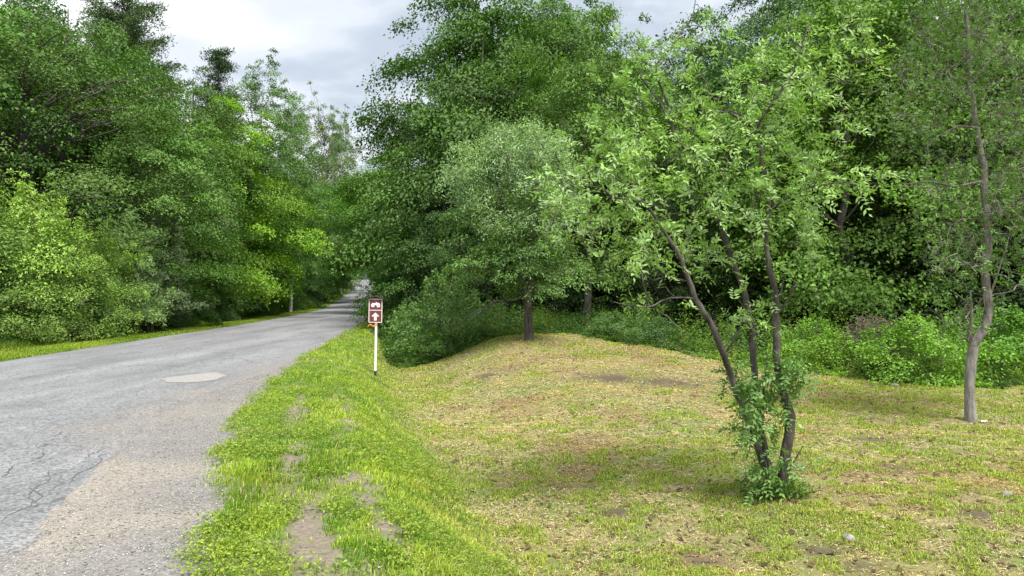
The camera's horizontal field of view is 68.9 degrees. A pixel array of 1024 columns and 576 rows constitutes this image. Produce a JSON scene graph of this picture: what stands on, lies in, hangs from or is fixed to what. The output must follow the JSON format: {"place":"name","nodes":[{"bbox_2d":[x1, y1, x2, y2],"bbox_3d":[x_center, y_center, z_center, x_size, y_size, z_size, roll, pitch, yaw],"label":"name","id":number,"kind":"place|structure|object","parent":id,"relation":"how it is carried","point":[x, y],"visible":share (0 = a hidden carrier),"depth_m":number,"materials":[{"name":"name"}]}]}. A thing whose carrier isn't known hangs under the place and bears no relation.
{"place":"outdoors","nodes":[
{"label":"outdoors","id":0,"kind":"place"},
{"bbox_2d":[0,281,372,563],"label":"road","id":1,"kind":"structure","parent":0,"point":[108,397],"depth_m":12.15,"materials":[{"name":"grey asphalt"}]},
{"bbox_2d":[161,372,226,382],"bbox_3d":[-5.883,1.664,13.949,0.993,0.023,1.779,0,0,0],"label":"road patch","id":2,"kind":"object","parent":1,"relation":"on","point":[209,376],"visible":1,"depth_m":13.82,"materials":[{"name":"grey asphalt"}]},
{"bbox_2d":[0,0,988,280],"label":"sky","id":3,"kind":"structure","parent":0,"point":[331,45],"materials":[{"name":"white"}]},
{"bbox_2d":[0,281,1023,575],"bbox_3d":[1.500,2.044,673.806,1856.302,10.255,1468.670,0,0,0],"label":"ground","id":4,"kind":"structure","parent":0,"point":[306,525],"depth_m":7.66,"materials":[{"name":"soil"}]},
{"bbox_2d":[0,219,78,343],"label":"shrub","id":5,"kind":"object","parent":4,"relation":"on","point":[15,276],"visible":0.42,"depth_m":23.70,"materials":[{"name":"green plant"}]},
{"bbox_2d":[0,185,79,331],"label":"shrub","id":6,"kind":"object","parent":4,"relation":"on","point":[11,231],"visible":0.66,"depth_m":23.57,"materials":[{"name":"green plant"}]},
{"bbox_2d":[0,265,97,341],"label":"shrub","id":7,"kind":"object","parent":4,"relation":"on","point":[43,330],"visible":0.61,"depth_m":23.87,"materials":[{"name":"green plant"}]},
{"bbox_2d":[0,168,124,341],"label":"shrub","id":8,"kind":"object","parent":4,"relation":"on","point":[48,229],"visible":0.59,"depth_m":24.82,"materials":[{"name":"green plant"}]},
{"bbox_2d":[1,0,151,188],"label":"broadleaf tree","id":9,"kind":"object","parent":4,"relation":"on","point":[73,67],"depth_m":40.09,"materials":[{"name":"green plant"}]},
{"bbox_2d":[0,222,157,341],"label":"shrub","id":10,"kind":"object","parent":4,"relation":"on","point":[82,260],"visible":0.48,"depth_m":25.40,"materials":[{"name":"green plant"}]},
{"bbox_2d":[0,3,178,292],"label":"broadleaf tree","id":11,"kind":"object","parent":4,"relation":"on","point":[4,27],"visible":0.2,"depth_m":29.58,"materials":[{"name":"green plant"}]},
{"bbox_2d":[0,0,195,327],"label":"broadleaf tree","id":12,"kind":"object","parent":4,"relation":"on","point":[24,139],"visible":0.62,"depth_m":29.28,"materials":[{"name":"green plant"}]},
{"bbox_2d":[0,14,217,323],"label":"broadleaf tree","id":13,"kind":"object","parent":4,"relation":"on","point":[71,47],"visible":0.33,"depth_m":31.64,"materials":[{"name":"green plant"}]},
{"bbox_2d":[0,0,217,291],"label":"broadleaf tree","id":14,"kind":"object","parent":4,"relation":"on","point":[45,8],"visible":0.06,"depth_m":36.94,"materials":[{"name":"green plant"}]},
{"bbox_2d":[53,217,164,338],"bbox_3d":[-15.168,-0.256,27.922,3.963,4.815,5.504,0,0,22],"label":"shrub","id":15,"kind":"object","parent":4,"relation":"on","point":[101,248],"visible":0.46,"depth_m":27.62,"materials":[{"name":"green plant"}]},
{"bbox_2d":[73,204,180,334],"bbox_3d":[-15.083,-0.608,29.115,4.021,5.344,3.288,0,0,-23],"label":"willow shrub","id":16,"kind":"object","parent":4,"relation":"on","point":[140,308],"visible":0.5,"depth_m":29.12,"materials":[{"name":"green plant"}]},
{"bbox_2d":[0,308,274,346],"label":"undergrowth","id":17,"kind":"object","parent":4,"relation":"on","point":[6,338],"visible":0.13,"depth_m":27.81,"materials":[{"name":"green plant"}]},
{"bbox_2d":[34,82,253,327],"bbox_3d":[-16.334,-3.465,33.957,12.324,11.329,9.974,0,0,25],"label":"broadleaf tree","id":18,"kind":"object","parent":4,"relation":"on","point":[193,218],"visible":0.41,"depth_m":32.06,"materials":[{"name":"green plant"}]},
{"bbox_2d":[0,367,288,575],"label":"gravel","id":19,"kind":"structure","parent":4,"relation":"on","point":[118,529],"depth_m":5.84,"materials":[{"name":"stone"}]},
{"bbox_2d":[74,0,214,275],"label":"pine tree","id":20,"kind":"object","parent":4,"relation":"on","point":[131,18],"visible":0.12,"depth_m":45.57,"materials":[{"name":"green plant"}]},
{"bbox_2d":[100,197,209,331],"bbox_3d":[-15.372,-0.931,32.019,5.080,6.164,4.154,0,-1,42],"label":"willow shrub","id":21,"kind":"object","parent":4,"relation":"on","point":[173,256],"visible":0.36,"depth_m":31.78,"materials":[{"name":"green plant"}]},
{"bbox_2d":[0,290,349,361],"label":"grass","id":22,"kind":"structure","parent":4,"relation":"on","point":[22,349],"depth_m":25.48,"materials":[{"name":"green plant"}]},
{"bbox_2d":[144,262,222,328],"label":"understory shrub","id":23,"kind":"object","parent":4,"relation":"on","point":[177,321],"visible":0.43,"depth_m":35.48,"materials":[{"name":"green plant"}]},
{"bbox_2d":[119,65,255,306],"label":"broadleaf tree","id":24,"kind":"object","parent":4,"relation":"on","point":[199,118],"visible":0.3,"depth_m":41.78,"materials":[{"name":"green plant"}]},
{"bbox_2d":[122,124,263,314],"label":"broadleaf tree","id":25,"kind":"object","parent":4,"relation":"on","point":[246,234],"visible":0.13,"depth_m":41.07,"materials":[{"name":"green plant"}]},
{"bbox_2d":[180,277,255,321],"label":"understory shrub","id":26,"kind":"object","parent":4,"relation":"on","point":[230,312],"visible":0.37,"depth_m":42.89,"materials":[{"name":"green plant"}]},
{"bbox_2d":[189,45,251,306],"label":"pine tree","id":27,"kind":"object","parent":4,"relation":"on","point":[221,67],"visible":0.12,"depth_m":59.85,"materials":[{"name":"green plant"}]},
{"bbox_2d":[214,262,283,317],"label":"understory shrub","id":28,"kind":"object","parent":4,"relation":"on","point":[271,309],"visible":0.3,"depth_m":51.87,"materials":[{"name":"green plant"}]},
{"bbox_2d":[165,94,334,314],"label":"maple tree","id":29,"kind":"object","parent":4,"relation":"on","point":[258,284],"visible":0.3,"depth_m":47.61,"materials":[{"name":"green plant"}]},
{"bbox_2d":[193,119,323,310],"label":"broadleaf tree","id":30,"kind":"object","parent":4,"relation":"on","point":[267,162],"visible":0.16,"depth_m":51.98,"materials":[{"name":"green plant"}]},
{"bbox_2d":[205,47,328,307],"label":"poplar tree","id":31,"kind":"object","parent":4,"relation":"on","point":[253,99],"visible":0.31,"depth_m":57.84,"materials":[{"name":"green plant"}]},
{"bbox_2d":[231,172,309,309],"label":"maple tree","id":32,"kind":"object","parent":4,"relation":"on","point":[286,287],"visible":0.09,"depth_m":58.22,"materials":[{"name":"green plant"}]},
{"bbox_2d":[240,217,323,305],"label":"broadleaf tree","id":33,"kind":"object","parent":4,"relation":"on","point":[312,256],"visible":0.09,"depth_m":65.67,"materials":[{"name":"green plant"}]},
{"bbox_2d":[269,281,313,310],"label":"understory shrub","id":34,"kind":"object","parent":4,"relation":"on","point":[295,306],"visible":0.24,"depth_m":67.53,"materials":[{"name":"green plant"}]},
{"bbox_2d":[264,78,321,311],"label":"poplar tree","id":35,"kind":"object","parent":4,"relation":"on","point":[305,186],"visible":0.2,"depth_m":63.75,"materials":[{"name":"green plant"}]},
{"bbox_2d":[261,255,326,308],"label":"understory shrub","id":36,"kind":"object","parent":4,"relation":"on","point":[312,296],"visible":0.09,"depth_m":73.41,"materials":[{"name":"green plant"}]},
{"bbox_2d":[256,132,345,281],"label":"broadleaf tree","id":37,"kind":"object","parent":4,"relation":"on","point":[317,200],"depth_m":75.42,"materials":[{"name":"green plant"}]},
{"bbox_2d":[272,166,352,295],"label":"broadleaf tree","id":38,"kind":"object","parent":4,"relation":"on","point":[324,274],"visible":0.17,"depth_m":72.85,"materials":[{"name":"green plant"}]},
{"bbox_2d":[286,81,361,300],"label":"thin tree","id":39,"kind":"object","parent":4,"relation":"on","point":[319,129],"visible":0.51,"depth_m":95.96,"materials":[{"name":"green plant"}]},
{"bbox_2d":[307,108,358,295],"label":"poplar tree","id":40,"kind":"object","parent":4,"relation":"on","point":[339,147],"visible":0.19,"depth_m":122.02,"materials":[{"name":"green plant"}]},
{"bbox_2d":[308,173,357,299],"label":"maple tree","id":41,"kind":"object","parent":4,"relation":"on","point":[321,188],"visible":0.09,"depth_m":89.25,"materials":[{"name":"green plant"}]},
{"bbox_2d":[304,216,362,298],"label":"maple tree","id":42,"kind":"object","parent":4,"relation":"on","point":[345,284],"visible":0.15,"depth_m":92.22,"materials":[{"name":"green plant"}]},
{"bbox_2d":[317,104,366,294],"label":"thin tree","id":43,"kind":"object","parent":4,"relation":"on","point":[348,143],"visible":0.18,"depth_m":134.88,"materials":[{"name":"green plant"}]},
{"bbox_2d":[276,137,425,273],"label":"maple tree","id":44,"kind":"object","parent":4,"relation":"on","point":[347,206],"visible":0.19,"depth_m":55.02,"materials":[{"name":"green plant"}]},
{"bbox_2d":[328,166,414,300],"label":"maple tree","id":45,"kind":"object","parent":4,"relation":"on","point":[348,224],"depth_m":73.56,"materials":[{"name":"green plant"}]},
{"bbox_2d":[368,295,383,376],"bbox_3d":[-3.172,1.195,17.327,0.401,2.044,0.140,1,-1,-3],"label":"trail sign","id":46,"kind":"object","parent":4,"relation":"on","point":[375,309],"visible":0.98,"depth_m":17.32,"materials":[{"name":"metal"}]},
{"bbox_2d":[346,245,417,315],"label":"understory shrub","id":47,"kind":"object","parent":4,"relation":"on","point":[361,303],"visible":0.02,"depth_m":53.15,"materials":[{"name":"green plant"}]},
{"bbox_2d":[355,225,453,329],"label":"understory shrub","id":48,"kind":"object","parent":4,"relation":"on","point":[384,297],"visible":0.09,"depth_m":38.90,"materials":[{"name":"green plant"}]},
{"bbox_2d":[380,299,445,360],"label":"shrub","id":49,"kind":"object","parent":4,"relation":"on","point":[429,323],"visible":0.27,"depth_m":25.25,"materials":[{"name":"green plant"}]},
{"bbox_2d":[357,70,481,251],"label":"maple tree","id":50,"kind":"object","parent":4,"relation":"on","point":[408,123],"visible":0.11,"depth_m":41.47,"materials":[{"name":"green plant"}]},
{"bbox_2d":[349,214,500,338],"bbox_3d":[-3.678,-0.299,32.911,6.906,5.905,5.806,0,0,-15],"label":"understory shrub","id":51,"kind":"object","parent":4,"relation":"on","point":[421,262],"visible":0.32,"depth_m":32.12,"materials":[{"name":"green plant"}]},
{"bbox_2d":[165,322,688,575],"bbox_3d":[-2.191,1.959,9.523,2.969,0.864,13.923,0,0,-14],"label":"grass verge","id":52,"kind":"structure","parent":4,"relation":"on","point":[247,550],"depth_m":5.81,"materials":[{"name":"green plant"}]},
{"bbox_2d":[402,327,457,363],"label":"shrub","id":53,"kind":"object","parent":4,"relation":"on","point":[430,333],"visible":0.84,"depth_m":23.15,"materials":[{"name":"green plant"}]},
{"bbox_2d":[378,321,492,366],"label":"undergrowth","id":54,"kind":"object","parent":4,"relation":"on","point":[386,354],"visible":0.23,"depth_m":23.64,"materials":[{"name":"green plant"}]},
{"bbox_2d":[378,170,512,319],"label":"broadleaf tree","id":55,"kind":"object","parent":4,"relation":"on","point":[429,218],"visible":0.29,"depth_m":32.24,"materials":[{"name":"green plant"}]},
{"bbox_2d":[382,268,520,355],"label":"shrub","id":56,"kind":"object","parent":4,"relation":"on","point":[432,290],"visible":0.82,"depth_m":23.91,"materials":[{"name":"green plant"}]},
{"bbox_2d":[382,247,522,341],"bbox_3d":[-2.393,0.285,32.055,6.384,4.094,5.367,0,0,-31],"label":"understory shrub","id":57,"kind":"object","parent":4,"relation":"on","point":[443,318],"visible":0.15,"depth_m":31.17,"materials":[{"name":"green plant"}]},
{"bbox_2d":[315,0,611,311],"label":"maple tree","id":58,"kind":"object","parent":4,"relation":"on","point":[459,43],"visible":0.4,"depth_m":35.89,"materials":[{"name":"green plant"}]},
{"bbox_2d":[393,0,610,310],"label":"broadleaf tree","id":59,"kind":"object","parent":4,"relation":"on","point":[416,104],"visible":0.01,"depth_m":44.24,"materials":[{"name":"green plant"}]},
{"bbox_2d":[444,241,561,328],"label":"understory shrub","id":60,"kind":"object","parent":4,"relation":"on","point":[519,302],"visible":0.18,"depth_m":31.70,"materials":[{"name":"green plant"}]},
{"bbox_2d":[431,111,599,340],"bbox_3d":[0.107,-1.892,21.914,4.943,7.066,6.123,0,0,0],"label":"lone tree","id":61,"kind":"object","parent":4,"relation":"on","point":[502,226],"visible":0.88,"depth_m":21.42,"materials":[{"name":"green plant"}]},
{"bbox_2d":[486,253,593,325],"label":"understory shrub","id":62,"kind":"object","parent":4,"relation":"on","point":[549,298],"visible":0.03,"depth_m":33.62,"materials":[{"name":"green plant"}]},
{"bbox_2d":[467,80,613,309],"bbox_3d":[0.964,-3.862,36.208,8.891,12.394,6.765,0,-1,41],"label":"broadleaf tree","id":63,"kind":"object","parent":4,"relation":"on","point":[532,205],"visible":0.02,"depth_m":35.29,"materials":[{"name":"green plant"}]},
{"bbox_2d":[403,0,679,308],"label":"broadleaf tree","id":64,"kind":"object","parent":4,"relation":"on","point":[575,39],"visible":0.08,"depth_m":38.66,"materials":[{"name":"green plant"}]},
{"bbox_2d":[473,0,644,310],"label":"poplar tree","id":65,"kind":"object","parent":4,"relation":"on","point":[569,16],"visible":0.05,"depth_m":42.54,"materials":[{"name":"green plant"}]},
{"bbox_2d":[473,8,649,308],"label":"broadleaf tree","id":66,"kind":"object","parent":4,"relation":"on","point":[590,36],"depth_m":46.78,"materials":[{"name":"green plant"}]},
{"bbox_2d":[532,241,636,337],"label":"understory shrub","id":67,"kind":"object","parent":4,"relation":"on","point":[571,297],"visible":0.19,"depth_m":30.16,"materials":[{"name":"green plant"}]},
{"bbox_2d":[472,0,699,327],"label":"ash tree","id":68,"kind":"object","parent":4,"relation":"on","point":[581,71],"visible":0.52,"depth_m":28.10,"materials":[{"name":"green plant"}]},
{"bbox_2d":[558,159,648,320],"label":"broadleaf tree","id":69,"kind":"object","parent":4,"relation":"on","point":[595,208],"visible":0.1,"depth_m":31.04,"materials":[{"name":"green plant"}]},
{"bbox_2d":[583,310,643,341],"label":"shrub","id":70,"kind":"object","parent":4,"relation":"on","point":[615,316],"visible":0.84,"depth_m":23.13,"materials":[{"name":"green plant"}]},
{"bbox_2d":[555,248,695,335],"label":"understory shrub","id":71,"kind":"object","parent":4,"relation":"on","point":[602,298],"visible":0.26,"depth_m":29.77,"materials":[{"name":"green plant"}]},
{"bbox_2d":[552,47,729,302],"bbox_3d":[5.751,-4.355,32.716,8.600,13.449,7.003,0,0,1],"label":"ash tree","id":72,"kind":"object","parent":4,"relation":"on","point":[679,107],"visible":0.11,"depth_m":31.82,"materials":[{"name":"green plant"}]},
{"bbox_2d":[607,315,684,345],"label":"shrub","id":73,"kind":"object","parent":4,"relation":"on","point":[650,327],"visible":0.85,"depth_m":22.18,"materials":[{"name":"green plant"}]},
{"bbox_2d":[601,143,733,326],"bbox_3d":[6.197,-1.963,30.294,5.146,8.380,6.763,0,0,8],"label":"broadleaf tree","id":74,"kind":"object","parent":4,"relation":"on","point":[680,290],"visible":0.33,"depth_m":29.22,"materials":[{"name":"green plant"}]},
{"bbox_2d":[627,279,708,337],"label":"understory shrub","id":75,"kind":"object","parent":4,"relation":"on","point":[674,300],"visible":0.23,"depth_m":29.17,"materials":[{"name":"green plant"}]},
{"bbox_2d":[331,333,1023,575],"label":"straw","id":76,"kind":"object","parent":4,"relation":"on","point":[633,439],"visible":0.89,"depth_m":10.40,"materials":[{"name":"beige plant"}]},
{"bbox_2d":[332,332,1023,575],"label":"grass","id":77,"kind":"structure","parent":4,"relation":"on","point":[895,525],"depth_m":8.88,"materials":[{"name":"green plant"}]},
{"bbox_2d":[361,333,1023,575],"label":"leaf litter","id":78,"kind":"object","parent":4,"relation":"on","point":[746,560],"visible":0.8,"depth_m":8.34,"materials":[{"name":"brown plant"}]},
{"bbox_2d":[640,9,759,320],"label":"thin tree","id":79,"kind":"object","parent":4,"relation":"on","point":[663,66],"visible":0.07,"depth_m":44.02,"materials":[{"name":"green plant"}]},
{"bbox_2d":[609,92,804,325],"bbox_3d":[9.905,-3.731,36.596,10.238,12.211,12.651,0,0,33],"label":"broadleaf tree","id":80,"kind":"object","parent":4,"relation":"on","point":[691,169],"visible":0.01,"depth_m":35.96,"materials":[{"name":"green plant"}]},
{"bbox_2d":[659,260,758,344],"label":"understory shrub","id":81,"kind":"object","parent":4,"relation":"on","point":[708,310],"visible":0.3,"depth_m":28.39,"materials":[{"name":"green plant"}]},
{"bbox_2d":[396,272,1023,388],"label":"undergrowth","id":82,"kind":"object","parent":4,"relation":"on","point":[566,326],"visible":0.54,"depth_m":20.86,"materials":[{"name":"green plant"}]},
{"bbox_2d":[524,0,904,506],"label":"sapling clump","id":83,"kind":"object","parent":4,"relation":"on","point":[745,395],"visible":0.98,"depth_m":7.60,"materials":[{"name":"green plant"}]},
{"bbox_2d":[660,128,818,338],"bbox_3d":[8.880,-2.140,28.891,6.412,8.938,4.878,0,0,-16],"label":"broadleaf tree","id":84,"kind":"object","parent":4,"relation":"on","point":[721,297],"visible":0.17,"depth_m":28.20,"materials":[{"name":"green plant"}]},
{"bbox_2d":[623,0,857,266],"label":"broadleaf tree","id":85,"kind":"object","parent":4,"relation":"on","point":[740,36],"visible":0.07,"depth_m":38.93,"materials":[{"name":"green plant"}]},
{"bbox_2d":[690,0,830,110],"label":"broadleaf tree","id":86,"kind":"object","parent":4,"relation":"on","point":[773,5],"visible":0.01,"depth_m":56.39,"materials":[{"name":"green plant"}]},
{"bbox_2d":[652,0,885,289],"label":"broadleaf tree","id":87,"kind":"object","parent":4,"relation":"on","point":[716,69],"visible":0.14,"depth_m":33.46,"materials":[{"name":"green plant"}]},
{"bbox_2d":[732,473,820,502],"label":"undergrowth","id":88,"kind":"object","parent":4,"relation":"on","point":[802,491],"visible":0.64,"depth_m":7.64,"materials":[{"name":"green plant"}]},
{"bbox_2d":[697,0,913,316],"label":"broadleaf tree","id":89,"kind":"object","parent":4,"relation":"on","point":[784,46],"visible":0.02,"depth_m":41.36,"materials":[{"name":"green plant"}]},
{"bbox_2d":[758,314,857,369],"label":"shrub","id":90,"kind":"object","parent":4,"relation":"on","point":[813,324],"visible":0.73,"depth_m":18.92,"materials":[{"name":"green plant"}]},
{"bbox_2d":[716,207,965,348],"bbox_3d":[11.835,-0.259,27.349,8.510,5.457,7.154,0,0,13],"label":"understory shrub","id":91,"kind":"object","parent":4,"relation":"on","point":[869,260],"visible":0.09,"depth_m":25.87,"materials":[{"name":"green plant"}]},
{"bbox_2d":[675,0,1023,344],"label":"maple tree","id":92,"kind":"object","parent":4,"relation":"on","point":[847,296],"visible":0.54,"depth_m":24.12,"materials":[{"name":"green plant"}]},
{"bbox_2d":[821,313,918,371],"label":"bush","id":93,"kind":"object","parent":4,"relation":"on","point":[867,324],"visible":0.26,"depth_m":18.82,"materials":[{"name":"green plant"}]},
{"bbox_2d":[734,0,1023,313],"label":"broadleaf tree","id":94,"kind":"object","parent":4,"relation":"on","point":[891,219],"visible":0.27,"depth_m":24.42,"materials":[{"name":"green plant"}]},
{"bbox_2d":[760,193,998,355],"bbox_3d":[13.486,-0.432,27.088,8.776,5.950,10.439,0,0,6],"label":"understory shrub","id":95,"kind":"object","parent":4,"relation":"on","point":[872,271],"visible":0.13,"depth_m":25.01,"materials":[{"name":"green plant"}]},
{"bbox_2d":[787,54,976,308],"bbox_3d":[14.988,-3.932,30.965,9.144,12.747,6.957,0,0,21],"label":"broadleaf tree","id":96,"kind":"object","parent":4,"relation":"on","point":[837,200],"visible":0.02,"depth_m":29.74,"materials":[{"name":"green plant"}]},
{"bbox_2d":[824,323,951,379],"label":"shrub","id":97,"kind":"object","parent":4,"relation":"on","point":[850,350],"visible":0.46,"depth_m":17.97,"materials":[{"name":"green plant"}]},
{"bbox_2d":[830,218,1021,349],"bbox_3d":[14.508,-0.089,26.111,6.917,5.069,5.815,0,0,-2],"label":"understory shrub","id":98,"kind":"object","parent":4,"relation":"on","point":[908,301],"visible":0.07,"depth_m":24.54,"materials":[{"name":"green plant"}]},
{"bbox_2d":[829,0,1023,421],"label":"crooked tree","id":99,"kind":"object","parent":4,"relation":"on","point":[986,262],"visible":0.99,"depth_m":12.03,"materials":[{"name":"green plant"}]},
{"bbox_2d":[841,0,1023,349],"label":"ash tree","id":100,"kind":"object","parent":4,"relation":"on","point":[1001,2],"visible":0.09,"depth_m":24.11,"materials":[{"name":"green plant"}]},
{"bbox_2d":[852,309,1022,389],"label":"shrub","id":101,"kind":"object","parent":4,"relation":"on","point":[909,323],"visible":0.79,"depth_m":16.88,"materials":[{"name":"green plant"}]},
{"bbox_2d":[880,0,1023,315],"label":"broadleaf tree","id":102,"kind":"object","parent":4,"relation":"on","point":[1019,243],"visible":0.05,"depth_m":23.95,"materials":[{"name":"green plant"}]},
{"bbox_2d":[880,205,1023,349],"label":"understory shrub","id":103,"kind":"object","parent":4,"relation":"on","point":[1015,291],"visible":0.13,"depth_m":23.49,"materials":[{"name":"green plant"}]},
{"bbox_2d":[881,198,1023,353],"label":"understory shrub","id":104,"kind":"object","parent":4,"relation":"on","point":[941,288],"visible":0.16,"depth_m":23.46,"materials":[{"name":"green plant"}]},
{"bbox_2d":[936,303,1023,376],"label":"shrub","id":105,"kind":"object","parent":4,"relation":"on","point":[1013,318],"visible":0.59,"depth_m":18.12,"materials":[{"name":"green plant"}]},
{"bbox_2d":[938,213,1023,337],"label":"understory shrub","id":106,"kind":"object","parent":4,"relation":"on","point":[1022,296],"visible":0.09,"depth_m":23.44,"materials":[{"name":"green plant"}]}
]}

